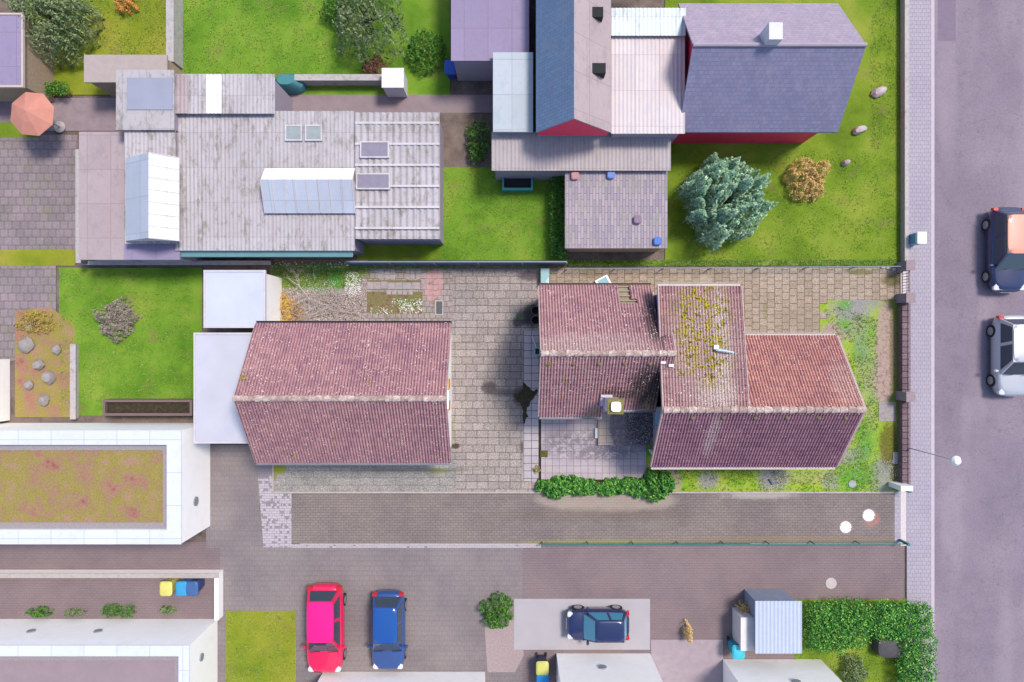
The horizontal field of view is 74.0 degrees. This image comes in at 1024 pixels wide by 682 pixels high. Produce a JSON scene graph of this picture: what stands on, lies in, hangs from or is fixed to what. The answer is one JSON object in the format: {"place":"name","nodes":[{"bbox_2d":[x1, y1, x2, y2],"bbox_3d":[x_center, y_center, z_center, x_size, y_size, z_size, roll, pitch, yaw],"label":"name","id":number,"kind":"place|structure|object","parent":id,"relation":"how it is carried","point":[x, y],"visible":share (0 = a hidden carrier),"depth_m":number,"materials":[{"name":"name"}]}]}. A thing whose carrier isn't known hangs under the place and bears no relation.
{"place":"outdoors","nodes":[
{"label":"outdoors","id":0,"kind":"place"},
{"bbox_2d":[0,266,55,360],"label":"paving","id":1,"kind":"structure","parent":0,"point":[26,287],"depth_m":34.00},
{"bbox_2d":[0,250,74,265],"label":"lawn","id":2,"kind":"structure","parent":0,"point":[37,257],"depth_m":34.00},
{"bbox_2d":[0,135,77,249],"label":"paving","id":3,"kind":"structure","parent":0,"point":[37,193],"depth_m":34.01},
{"bbox_2d":[15,307,73,416],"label":"rockery ground","id":4,"kind":"structure","parent":0,"point":[27,404],"depth_m":34.00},
{"bbox_2d":[13,310,55,334],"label":"garden bush","id":5,"kind":"object","parent":4,"relation":"on","point":[41,320],"visible":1,"depth_m":33.80,"materials":[{"name":"yellow plant"}]},
{"bbox_2d":[0,98,115,130],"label":"paving","id":6,"kind":"structure","parent":0,"point":[85,114],"depth_m":34.01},
{"bbox_2d":[10,92,65,135],"bbox_3d":[-22.575,-10.688,32.750,2.064,2.500,2.064,0,90,0],"label":"parasol","id":7,"kind":"object","parent":6,"relation":"on","point":[32,113],"visible":1,"depth_m":31.85,"materials":[{"name":"fabric"}]},
{"bbox_2d":[25,0,165,94],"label":"lawn","id":8,"kind":"structure","parent":0,"point":[72,78],"depth_m":34.00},
{"bbox_2d":[2,0,104,68],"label":"garden tree","id":9,"kind":"object","parent":8,"relation":"on","point":[57,23],"visible":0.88,"depth_m":32.45,"materials":[{"name":"green plant"}]},
{"bbox_2d":[84,55,184,96],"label":"back shed","id":10,"kind":"structure","parent":8,"relation":"on","point":[100,71],"depth_m":31.80,"materials":[{"name":"grey wood"}]},
{"bbox_2d":[31,0,900,681],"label":"grass","id":11,"kind":"structure","parent":8,"relation":"on","point":[445,220],"depth_m":33.97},
{"bbox_2d":[0,542,219,624],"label":"path","id":12,"kind":"structure","parent":0,"point":[19,597],"depth_m":34.01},
{"bbox_2d":[0,570,222,619],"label":"garden wall","id":13,"kind":"structure","parent":12,"relation":"on","point":[217,575],"depth_m":33.40,"materials":[{"name":"concrete"}]},
{"bbox_2d":[59,268,201,415],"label":"lawn","id":14,"kind":"structure","parent":0,"point":[76,303],"depth_m":34.00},
{"bbox_2d":[70,344,78,418],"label":"garden wall","id":15,"kind":"structure","parent":14,"relation":"on","point":[74,381],"depth_m":33.70,"materials":[{"name":"concrete"}]},
{"bbox_2d":[93,297,141,342],"bbox_3d":[-19.580,-1.130,33.522,2.041,0.965,2.083,-33,90,0],"label":"dome bush","id":16,"kind":"object","parent":14,"relation":"on","point":[117,318],"visible":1,"depth_m":33.55,"materials":[{"name":"beige plant"}]},
{"bbox_2d":[102,399,192,415],"bbox_3d":[-17.862,3.269,33.650,4.383,0.700,0.784,0,90,0],"label":"raised planter","id":17,"kind":"object","parent":14,"relation":"on","point":[147,407],"visible":0.79,"depth_m":33.50,"materials":[{"name":"soil"}]},
{"bbox_2d":[206,445,264,547],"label":"alley paving","id":18,"kind":"structure","parent":0,"point":[235,516],"depth_m":34.01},
{"bbox_2d":[226,611,295,681],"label":"lawn","id":19,"kind":"structure","parent":0,"point":[259,637],"depth_m":34.00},
{"bbox_2d":[257,465,290,546],"bbox_3d":[-11.912,7.875,33.994,1.775,0.001,4.875,0,90,0],"label":"driveway apron","id":20,"kind":"object","parent":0,"point":[275,508],"visible":0.71,"depth_m":33.99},
{"bbox_2d":[180,0,449,94],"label":"lawn","id":21,"kind":"structure","parent":0,"point":[433,16],"depth_m":34.00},
{"bbox_2d":[166,0,182,68],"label":"garden wall","id":22,"kind":"structure","parent":21,"relation":"on","point":[174,30],"depth_m":33.24,"materials":[{"name":"concrete"}]},
{"bbox_2d":[275,73,306,94],"bbox_3d":[-10.975,-12.762,33.575,1.486,0.850,0.891,0,90,0],"label":"barrel","id":23,"kind":"object","parent":21,"relation":"on","point":[288,83],"visible":0.76,"depth_m":33.31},
{"bbox_2d":[294,74,381,85],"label":"garden wall","id":24,"kind":"structure","parent":21,"relation":"on","point":[341,79],"depth_m":33.20,"materials":[{"name":"concrete"}]},
{"bbox_2d":[332,0,410,65],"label":"garden tree","id":25,"kind":"object","parent":21,"relation":"on","point":[367,21],"visible":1,"depth_m":32.33,"materials":[{"name":"green plant"}]},
{"bbox_2d":[382,68,406,96],"bbox_3d":[-5.717,-12.620,33.300,1.063,1.400,0.943,0,90,0],"label":"white box","id":26,"kind":"object","parent":21,"relation":"on","point":[394,82],"visible":1,"depth_m":32.60,"materials":[{"name":"paint"}]},
{"bbox_2d":[405,28,446,76],"bbox_3d":[-4.242,-14.321,33.489,2.181,1.032,2.442,0,90,0],"label":"garden bush","id":27,"kind":"object","parent":21,"relation":"on","point":[423,52],"visible":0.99,"depth_m":33.45,"materials":[{"name":"green plant"}]},
{"bbox_2d":[270,260,366,320],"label":"planting ground","id":28,"kind":"structure","parent":0,"point":[362,294],"depth_m":33.99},
{"bbox_2d":[278,260,374,320],"bbox_3d":[-9.396,-1.859,33.470,5.245,0.948,3.404,31,90,0],"label":"bare shrub","id":29,"kind":"object","parent":28,"relation":"on","point":[321,308],"visible":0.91,"depth_m":33.66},
{"bbox_2d":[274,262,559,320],"bbox_3d":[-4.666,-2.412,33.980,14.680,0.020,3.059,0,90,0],"label":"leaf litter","id":30,"kind":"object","parent":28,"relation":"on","point":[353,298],"visible":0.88,"depth_m":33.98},
{"bbox_2d":[232,321,451,464],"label":"garage","id":31,"kind":"structure","parent":0,"point":[343,393],"depth_m":29.95,"materials":[{"name":"tile"}]},
{"bbox_2d":[274,461,455,491],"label":"front paving","id":32,"kind":"structure","parent":0,"point":[364,478],"depth_m":33.99,"materials":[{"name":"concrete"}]},
{"bbox_2d":[217,547,521,681],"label":"parking paving","id":33,"kind":"structure","parent":0,"point":[446,591],"depth_m":34.01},
{"bbox_2d":[302,582,346,672],"bbox_3d":[-9.175,14.120,33.227,2.173,1.545,4.359,0,90,0],"label":"parked car","id":34,"kind":"object","parent":33,"relation":"on","point":[325,645],"visible":1,"depth_m":32.96,"materials":[{"name":"red paint"}]},
{"bbox_2d":[367,589,407,669],"bbox_3d":[-6.075,14.220,33.252,2.013,1.495,3.860,0,90,0],"label":"parked car","id":35,"kind":"object","parent":33,"relation":"on","point":[388,646],"visible":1,"depth_m":32.98,"materials":[{"name":"blue paint"}]},
{"bbox_2d":[291,544,540,547],"bbox_3d":[-4.787,10.250,33.994,12.475,0.001,0.175,0,90,0],"label":"pavers edge","id":36,"kind":"object","parent":33,"relation":"on","point":[412,546],"visible":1,"depth_m":33.99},
{"bbox_2d":[479,590,512,628],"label":"garden bush","id":37,"kind":"object","parent":33,"relation":"on","point":[492,615],"visible":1,"depth_m":33.38,"materials":[{"name":"green plant"}]},
{"bbox_2d":[484,620,523,671],"bbox_3d":[-0.400,15.250,34.006,2.000,0.001,2.625,0,90,0],"label":"pink gravel bed","id":38,"kind":"object","parent":33,"relation":"on","point":[502,655],"visible":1,"depth_m":34.01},
{"bbox_2d":[289,95,492,112],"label":"paving","id":39,"kind":"structure","parent":0,"point":[431,103],"depth_m":34.00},
{"bbox_2d":[357,243,441,259],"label":"lawn","id":40,"kind":"structure","parent":0,"point":[402,252],"depth_m":33.99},
{"bbox_2d":[318,672,484,681],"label":"modern house","id":41,"kind":"structure","parent":0,"point":[404,677],"depth_m":33.42,"materials":[{"name":"paint"}]},
{"bbox_2d":[361,269,451,320],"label":"garden slab paving","id":42,"kind":"structure","parent":0,"point":[427,290],"depth_m":33.98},
{"bbox_2d":[367,292,421,313],"bbox_3d":[-5.862,-1.913,33.978,2.775,0.001,1.100,0,90,0],"label":"flower bed","id":43,"kind":"object","parent":42,"relation":"on","point":[382,299],"visible":0.8,"depth_m":33.98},
{"bbox_2d":[0,0,905,599],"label":"ground","id":44,"kind":"structure","parent":0,"point":[470,88],"depth_m":34.05,"materials":[{"name":"concrete"}]},
{"bbox_2d":[0,359,9,421],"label":"modern house","id":45,"kind":"structure","parent":44,"relation":"on","point":[4,389],"depth_m":33.63,"materials":[{"name":"paint"}]},
{"bbox_2d":[0,13,53,101],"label":"garden hut","id":46,"kind":"object","parent":44,"relation":"on","point":[23,69],"visible":0.85,"depth_m":31.70,"materials":[{"name":"purple wood"}]},
{"bbox_2d":[75,149,94,263],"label":"garden wall","id":47,"kind":"structure","parent":44,"relation":"on","point":[77,260],"depth_m":32.80,"materials":[{"name":"concrete"}]},
{"bbox_2d":[0,423,209,543],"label":"modern house","id":48,"kind":"structure","parent":44,"relation":"on","point":[104,483],"depth_m":31.22,"materials":[{"name":"paint"}]},
{"bbox_2d":[0,619,216,681],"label":"modern house","id":49,"kind":"structure","parent":44,"relation":"on","point":[108,650],"depth_m":31.22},
{"bbox_2d":[79,132,141,261],"bbox_3d":[-19.137,-6.771,32.850,2.098,2.300,5.967,0,90,0],"label":"lean to shed","id":50,"kind":"object","parent":44,"relation":"on","point":[101,196],"visible":0.7,"depth_m":31.70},
{"bbox_2d":[116,70,177,131],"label":"utility building","id":51,"kind":"structure","parent":44,"relation":"on","point":[145,99],"depth_m":30.70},
{"bbox_2d":[124,129,180,243],"bbox_3d":[-16.330,-7.032,31.910,2.592,4.180,5.215,0,90,0],"label":"workshop annex","id":52,"kind":"object","parent":44,"relation":"on","point":[151,187],"visible":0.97,"depth_m":30.44,"materials":[{"name":"white metal"}]},
{"bbox_2d":[124,244,201,261],"bbox_3d":[-16.677,-4.158,32.750,2.594,2.500,0.788,0,90,0],"label":"lean to shed","id":53,"kind":"object","parent":44,"relation":"on","point":[155,252],"visible":0.76,"depth_m":31.50,"materials":[{"name":"fabric"}]},
{"bbox_2d":[79,261,273,265],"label":"garden wall","id":54,"kind":"structure","parent":44,"relation":"on","point":[214,263],"depth_m":33.40,"materials":[{"name":"grey stone"}]},
{"bbox_2d":[193,333,251,443],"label":"flat garage","id":55,"kind":"structure","parent":44,"relation":"on","point":[218,359],"depth_m":31.40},
{"bbox_2d":[175,74,292,113],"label":"utility building","id":56,"kind":"structure","parent":44,"relation":"on","point":[231,94],"depth_m":31.00,"materials":[{"name":"grey wood"}]},
{"bbox_2d":[203,270,281,327],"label":"flat garage","id":57,"kind":"structure","parent":44,"relation":"on","point":[240,298],"depth_m":31.40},
{"bbox_2d":[175,111,443,256],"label":"workshop","id":58,"kind":"structure","parent":44,"relation":"on","point":[313,183],"depth_m":31.33,"materials":[{"name":"grey metal"}]},
{"bbox_2d":[465,120,489,165],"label":"garden bush","id":59,"kind":"object","parent":44,"relation":"on","point":[477,143],"visible":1,"depth_m":33.44,"materials":[{"name":"green plant"}]},
{"bbox_2d":[451,0,528,80],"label":"flat garage","id":60,"kind":"structure","parent":44,"relation":"on","point":[482,31],"depth_m":31.30,"materials":[{"name":"fabric"}]},
{"bbox_2d":[493,52,532,133],"bbox_3d":[0.045,-11.315,32.450,1.818,3.100,3.612,0,90,0],"label":"extension","id":61,"kind":"object","parent":44,"relation":"on","point":[512,92],"visible":0.79,"depth_m":30.90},
{"bbox_2d":[536,0,610,135],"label":"gabled house","id":62,"kind":"structure","parent":44,"relation":"on","point":[573,67],"depth_m":29.05,"materials":[{"name":"grey tile"}]},
{"bbox_2d":[492,132,670,179],"bbox_3d":[3.208,-8.790,32.744,8.302,2.512,1.794,0,90,0],"label":"carport","id":63,"kind":"object","parent":44,"relation":"on","point":[535,155],"visible":0.69,"depth_m":31.50,"materials":[{"name":"grey metal"}]},
{"bbox_2d":[272,465,897,544],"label":"kerb","id":64,"kind":"structure","parent":44,"relation":"on","point":[512,492],"depth_m":33.95,"materials":[{"name":"concrete"}]},
{"bbox_2d":[564,171,666,251],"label":"plank shed","id":65,"kind":"structure","parent":44,"relation":"on","point":[601,210],"depth_m":31.80,"materials":[{"name":"grey wood"}]},
{"bbox_2d":[611,36,684,142],"bbox_3d":[6.080,-11.478,32.194,3.299,3.612,4.416,0,90,0],"label":"conservatory","id":66,"kind":"object","parent":44,"relation":"on","point":[647,84],"visible":0.94,"depth_m":30.40,"materials":[{"name":"white metal"}]},
{"bbox_2d":[611,8,685,35],"bbox_3d":[6.062,-14.178,32.094,3.322,3.812,1.235,0,90,0],"label":"conservatory","id":67,"kind":"object","parent":44,"relation":"on","point":[647,21],"visible":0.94,"depth_m":30.20,"materials":[{"name":"white"}]},
{"bbox_2d":[901,271,906,545],"bbox_3d":[19.575,3.312,33.988,0.300,0.001,13.850,0,90,0],"label":"mosaic strip","id":68,"kind":"object","parent":44,"relation":"on","point":[904,515],"visible":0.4,"depth_m":33.99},
{"bbox_2d":[898,303,910,484],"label":"street wall","id":69,"kind":"structure","parent":68,"relation":"on","point":[903,386],"depth_m":33.52,"materials":[{"name":"brown stone"}]},
{"bbox_2d":[931,0,933,680],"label":"kerb","id":70,"kind":"structure","parent":44,"relation":"on","point":[932,302],"depth_m":33.97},
{"bbox_2d":[368,268,539,491],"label":"courtyard paving","id":71,"kind":"structure","parent":0,"point":[492,314],"depth_m":33.99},
{"bbox_2d":[523,331,538,481],"bbox_3d":[0.950,3.275,33.984,0.800,0.001,7.575,0,90,0],"label":"pale slab strip","id":72,"kind":"object","parent":71,"relation":"on","point":[531,423],"visible":0.8,"depth_m":33.98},
{"bbox_2d":[440,113,469,166],"bbox_3d":[-2.950,-8.287,33.998,1.700,0.001,6.450,0,90,0],"label":"soil bed","id":73,"kind":"object","parent":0,"point":[456,149],"visible":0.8,"depth_m":34.00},
{"bbox_2d":[442,167,567,259],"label":"lawn","id":74,"kind":"structure","parent":0,"point":[521,245],"depth_m":34.00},
{"bbox_2d":[502,177,532,191],"bbox_3d":[0.270,-7.859,33.700,1.523,0.600,0.860,0,90,0],"label":"raised planter","id":75,"kind":"object","parent":74,"relation":"on","point":[517,184],"visible":0.59,"depth_m":33.60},
{"bbox_2d":[548,176,567,260],"bbox_3d":[2.313,-6.269,33.473,1.090,1.057,4.696,0,90,0],"label":"hedge","id":76,"kind":"object","parent":74,"relation":"on","point":[558,221],"visible":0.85,"depth_m":33.17,"materials":[{"name":"green plant"}]},
{"bbox_2d":[291,493,894,543],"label":"driveway","id":77,"kind":"structure","parent":0,"point":[704,518],"depth_m":34.00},
{"bbox_2d":[542,540,899,545],"bbox_3d":[10.438,10.012,33.705,17.931,0.590,0.056,0,90,0],"label":"wire fence","id":78,"kind":"object","parent":77,"relation":"on","point":[780,543],"visible":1,"depth_m":33.45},
{"bbox_2d":[651,640,722,681],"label":"paving","id":79,"kind":"structure","parent":0,"point":[687,661],"depth_m":34.00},
{"bbox_2d":[522,544,903,681],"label":"shared drive","id":80,"kind":"structure","parent":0,"point":[700,589],"depth_m":34.01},
{"bbox_2d":[514,599,649,649],"bbox_3d":[3.500,14.162,33.998,6.800,0.001,2.550,0,90,0],"label":"concrete pad","id":81,"kind":"object","parent":80,"relation":"on","point":[539,624],"visible":0.8,"depth_m":34.00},
{"bbox_2d":[566,605,628,644],"bbox_3d":[4.218,13.938,33.278,3.110,1.445,1.873,0,90,0],"label":"parked car","id":82,"kind":"object","parent":81,"relation":"on","point":[610,624],"visible":1,"depth_m":33.06,"materials":[{"name":"blue paint"}]},
{"bbox_2d":[556,653,662,681],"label":"modern house","id":83,"kind":"structure","parent":80,"relation":"on","point":[605,667],"depth_m":32.52,"materials":[{"name":"paint"}]},
{"bbox_2d":[732,607,753,650],"bbox_3d":[11.301,14.078,33.320,0.637,1.360,1.599,0,90,0],"label":"bin locker","id":84,"kind":"object","parent":80,"relation":"on","point":[743,630],"visible":0.96,"depth_m":32.64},
{"bbox_2d":[744,589,801,653],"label":"garden shed","id":85,"kind":"structure","parent":80,"relation":"on","point":[776,614],"depth_m":32.10,"materials":[{"name":"grey metal"}]},
{"bbox_2d":[723,659,841,681],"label":"modern house","id":86,"kind":"structure","parent":80,"relation":"on","point":[776,670],"depth_m":32.83,"materials":[{"name":"paint"}]},
{"bbox_2d":[537,268,899,344],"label":"back paving","id":87,"kind":"structure","parent":0,"point":[783,300],"depth_m":33.99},
{"bbox_2d":[350,265,564,267],"bbox_3d":[-2.725,-3.775,33.984,10.750,0.001,0.275,0,90,0],"label":"mossy strip","id":88,"kind":"object","parent":87,"relation":"on","point":[500,266],"visible":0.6,"depth_m":33.98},
{"bbox_2d":[345,261,566,265],"bbox_3d":[-2.700,-3.800,33.360,10.760,1.280,0.100,0,90,0],"label":"boundary fence","id":89,"kind":"object","parent":88,"relation":"on","point":[436,263],"visible":1,"depth_m":32.92,"materials":[{"name":"metal"}]},
{"bbox_2d":[566,266,903,270],"bbox_3d":[11.012,-3.600,33.630,16.682,0.740,0.056,0,90,0],"label":"wire fence","id":90,"kind":"object","parent":87,"relation":"on","point":[708,268],"visible":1,"depth_m":33.29,"materials":[{"name":"metal"}]},
{"bbox_2d":[646,300,899,491],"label":"yard ground","id":91,"kind":"structure","parent":0,"point":[886,382],"depth_m":34.00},
{"bbox_2d":[541,419,645,478],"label":"terrace","id":92,"kind":"structure","parent":91,"relation":"on","point":[575,448],"depth_m":33.88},
{"bbox_2d":[537,479,670,491],"bbox_3d":[4.638,7.213,33.976,6.775,0.001,0.650,0,90,0],"label":"hedge bed","id":93,"kind":"object","parent":91,"relation":"on","point":[598,480],"visible":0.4,"depth_m":33.98,"materials":[{"name":"plant"}]},
{"bbox_2d":[534,474,571,499],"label":"hedge bush","id":94,"kind":"object","parent":93,"relation":"on","point":[556,489],"visible":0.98,"depth_m":33.46,"materials":[{"name":"green plant"}]},
{"bbox_2d":[566,475,596,496],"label":"hedge bush","id":95,"kind":"object","parent":93,"relation":"on","point":[584,487],"visible":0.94,"depth_m":33.55,"materials":[{"name":"green plant"}]},
{"bbox_2d":[593,476,630,496],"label":"hedge bush","id":96,"kind":"object","parent":93,"relation":"on","point":[612,486],"visible":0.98,"depth_m":33.55,"materials":[{"name":"green plant"}]},
{"bbox_2d":[638,468,675,502],"bbox_3d":[7.183,7.067,33.447,1.789,1.140,1.744,-26,90,0],"label":"hedge bush","id":97,"kind":"object","parent":93,"relation":"on","point":[658,484],"visible":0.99,"depth_m":33.38,"materials":[{"name":"green plant"}]},
{"bbox_2d":[598,411,652,444],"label":"raised terrace","id":98,"kind":"structure","parent":91,"relation":"on","point":[613,429],"depth_m":33.70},
{"bbox_2d":[538,283,866,469],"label":"house","id":99,"kind":"structure","parent":91,"relation":"on","point":[774,401],"depth_m":29.53,"materials":[{"name":"red tile"}]},
{"bbox_2d":[697,295,897,491],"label":"weeds","id":100,"kind":"object","parent":91,"relation":"on","point":[848,447],"visible":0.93,"depth_m":33.99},
{"bbox_2d":[665,0,899,259],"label":"lawn","id":101,"kind":"structure","parent":0,"point":[860,14],"depth_m":34.00,"materials":[{"name":"plant"}]},
{"bbox_2d":[672,152,778,252],"bbox_3d":[10.290,-6.781,32.041,4.406,4.017,4.216,-44,90,0],"label":"conifer","id":102,"kind":"object","parent":101,"relation":"on","point":[726,201],"visible":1,"depth_m":31.81,"materials":[{"name":"green plant"}]},
{"bbox_2d":[566,260,898,265],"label":"verge grass","id":103,"kind":"structure","parent":101,"relation":"on","point":[761,263],"depth_m":33.99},
{"bbox_2d":[671,3,867,143],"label":"slate house","id":104,"kind":"structure","parent":101,"relation":"on","point":[770,73],"depth_m":29.78,"materials":[{"name":"tile"}]},
{"bbox_2d":[783,156,830,202],"bbox_3d":[14.626,-7.963,33.358,2.292,1.293,2.255,0,90,0],"label":"round bush","id":105,"kind":"object","parent":101,"relation":"on","point":[817,182],"visible":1,"depth_m":33.35,"materials":[{"name":"beige plant"}]},
{"bbox_2d":[900,0,908,261],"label":"garden wall","id":106,"kind":"structure","parent":101,"relation":"on","point":[904,129],"depth_m":33.58,"materials":[{"name":"concrete"}]},
{"bbox_2d":[795,600,905,681],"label":"lawn","id":107,"kind":"structure","parent":0,"point":[884,671],"depth_m":34.00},
{"bbox_2d":[272,259,918,681],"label":"grass","id":108,"kind":"structure","parent":107,"relation":"on","point":[322,277],"depth_m":33.97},
{"bbox_2d":[802,596,874,657],"bbox_3d":[15.965,13.931,33.217,3.896,1.569,2.890,0,90,0],"label":"hedge","id":109,"kind":"object","parent":107,"relation":"on","point":[846,626],"visible":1,"depth_m":32.93,"materials":[{"name":"green plant"}]},
{"bbox_2d":[838,653,868,681],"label":"garden bush","id":110,"kind":"object","parent":107,"relation":"on","point":[855,677],"visible":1,"depth_m":33.46,"materials":[{"name":"green plant"}]},
{"bbox_2d":[871,632,906,657],"bbox_3d":[18.700,15.062,33.650,1.486,0.700,1.089,0,90,0],"label":"covered furniture","id":111,"kind":"object","parent":107,"relation":"on","point":[886,649],"visible":0.73,"depth_m":33.33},
{"bbox_2d":[863,598,935,642],"bbox_3d":[18.960,13.639,33.314,3.521,1.374,2.320,0,90,0],"label":"hedge","id":112,"kind":"object","parent":107,"relation":"on","point":[889,617],"visible":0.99,"depth_m":33.02,"materials":[{"name":"green plant"}]},
{"bbox_2d":[893,627,939,681],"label":"hedge","id":113,"kind":"object","parent":107,"relation":"on","point":[917,649],"visible":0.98,"depth_m":33.04,"materials":[{"name":"green plant"}]},
{"bbox_2d":[906,0,930,681],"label":"sidewalk","id":114,"kind":"structure","parent":0,"point":[918,568],"depth_m":33.97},
{"bbox_2d":[934,0,1023,681],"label":"road","id":115,"kind":"structure","parent":0,"point":[978,421],"depth_m":34.02,"materials":[{"name":"asphalt"}]},
{"bbox_2d":[938,0,955,40],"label":"road patch","id":116,"kind":"object","parent":115,"relation":"on","point":[946,20],"visible":1,"depth_m":34.02,"materials":[{"name":"asphalt"}]},
{"bbox_2d":[981,207,1023,292],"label":"parked car","id":117,"kind":"object","parent":115,"relation":"on","point":[1003,228],"visible":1,"depth_m":33.15,"materials":[{"name":"blue paint"}]},
{"bbox_2d":[986,315,1023,395],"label":"parked car","id":118,"kind":"object","parent":115,"relation":"on","point":[1005,333],"visible":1,"depth_m":33.16,"materials":[{"name":"silver metal"}]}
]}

